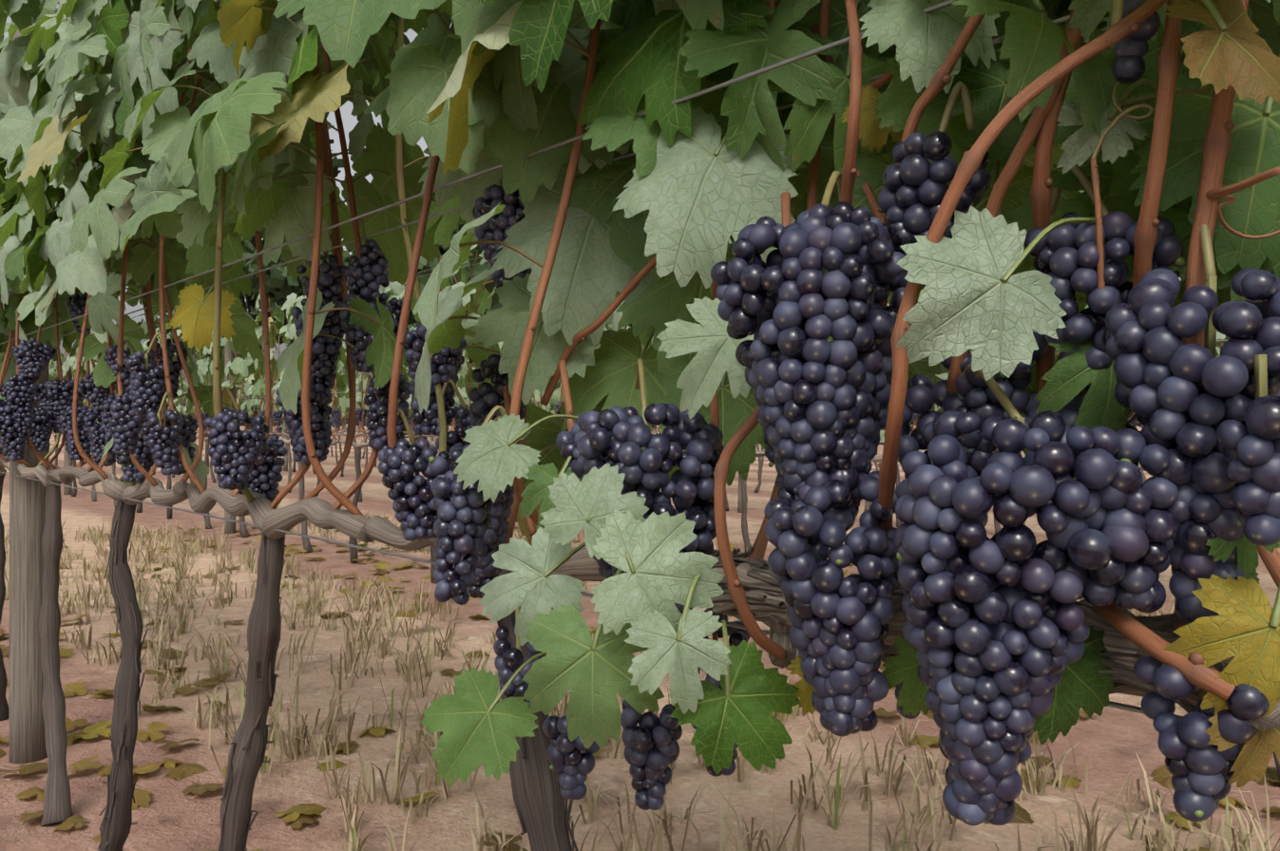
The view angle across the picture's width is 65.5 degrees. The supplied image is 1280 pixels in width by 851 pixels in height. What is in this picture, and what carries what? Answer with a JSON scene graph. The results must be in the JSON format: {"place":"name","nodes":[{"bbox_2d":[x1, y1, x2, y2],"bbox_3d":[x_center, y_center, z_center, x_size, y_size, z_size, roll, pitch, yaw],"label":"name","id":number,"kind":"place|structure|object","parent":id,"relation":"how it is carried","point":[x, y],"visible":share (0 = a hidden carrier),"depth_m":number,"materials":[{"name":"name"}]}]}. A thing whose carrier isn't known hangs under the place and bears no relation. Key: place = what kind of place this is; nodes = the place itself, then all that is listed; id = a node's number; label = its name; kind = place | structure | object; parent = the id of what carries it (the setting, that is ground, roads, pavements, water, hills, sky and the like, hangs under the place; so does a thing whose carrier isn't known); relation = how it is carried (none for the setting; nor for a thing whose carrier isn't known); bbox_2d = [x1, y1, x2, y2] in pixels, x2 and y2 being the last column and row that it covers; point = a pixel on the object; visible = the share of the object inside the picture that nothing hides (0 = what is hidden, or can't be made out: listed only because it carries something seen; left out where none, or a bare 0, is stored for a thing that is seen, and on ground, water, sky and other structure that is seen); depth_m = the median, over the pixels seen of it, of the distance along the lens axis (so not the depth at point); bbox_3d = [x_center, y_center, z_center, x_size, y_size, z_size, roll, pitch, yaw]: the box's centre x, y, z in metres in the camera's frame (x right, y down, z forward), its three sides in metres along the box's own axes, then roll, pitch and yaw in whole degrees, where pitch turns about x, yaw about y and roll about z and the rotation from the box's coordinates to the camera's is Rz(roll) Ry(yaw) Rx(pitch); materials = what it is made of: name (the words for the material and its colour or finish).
{"place":"outdoors","nodes":[
{"label":"outdoors","id":0,"kind":"place"},
{"bbox_2d":[3,0,1181,426],"label":"sky","id":1,"kind":"structure","parent":0,"point":[349,121],"materials":[{"name":"white"}]},
{"bbox_2d":[0,425,1279,850],"bbox_3d":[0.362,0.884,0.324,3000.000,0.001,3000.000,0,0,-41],"label":"soil","id":2,"kind":"structure","parent":0,"point":[1110,747],"depth_m":2.66,"materials":[{"name":"brown soil"}]},
{"bbox_2d":[8,0,799,764],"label":"trellis posts","id":3,"kind":"object","parent":2,"relation":"on","point":[28,519],"depth_m":2.60,"materials":[{"name":"grey wood"}]},
{"bbox_2d":[0,0,1227,720],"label":"trellis wires","id":4,"kind":"object","parent":3,"relation":"attached to","point":[874,78],"visible":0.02,"depth_m":0.96,"materials":[{"name":"grey metal"}]},
{"bbox_2d":[194,237,913,440],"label":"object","id":5,"kind":"object","parent":2,"relation":"on","point":[252,302],"visible":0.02,"depth_m":81.02,"materials":[{"name":"plant"}]},
{"bbox_2d":[131,120,1181,399],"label":"tree crowns","id":6,"kind":"object","parent":5,"relation":"on","point":[279,290],"depth_m":66.77,"materials":[{"name":"green plant"}]},
{"bbox_2d":[0,428,1279,850],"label":"vine trunks","id":7,"kind":"object","parent":2,"relation":"on","point":[542,811],"visible":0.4,"depth_m":1.35,"materials":[{"name":"brown plant"}]},
{"bbox_2d":[0,0,1279,701],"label":"vine shoots","id":8,"kind":"object","parent":7,"relation":"on","point":[1214,146],"visible":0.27,"depth_m":0.56,"materials":[{"name":"brown plant"}]},
{"bbox_2d":[0,0,1279,825],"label":"grape bunches","id":9,"kind":"object","parent":8,"relation":"hanging from","point":[995,630],"visible":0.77,"depth_m":0.47,"materials":[{"name":"purple food"}]},
{"bbox_2d":[0,0,1279,788],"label":"vine leaves","id":10,"kind":"object","parent":8,"relation":"on","point":[673,194],"visible":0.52,"depth_m":0.68,"materials":[{"name":"green plant"}]},
{"bbox_2d":[38,0,1279,713],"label":"leaf stems","id":11,"kind":"object","parent":8,"relation":"attached to","point":[1211,281],"visible":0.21,"depth_m":0.54,"materials":[{"name":"green plant"}]},
{"bbox_2d":[0,516,1279,850],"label":"fallen leaves","id":12,"kind":"object","parent":2,"relation":"on","point":[302,813],"visible":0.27,"depth_m":2.69,"materials":[{"name":"brown plant"}]},
{"bbox_2d":[3,500,1279,850],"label":"dry grass tufts","id":13,"kind":"object","parent":2,"relation":"on","point":[834,803],"visible":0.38,"depth_m":2.73,"materials":[{"name":"beige plant"}]}
]}

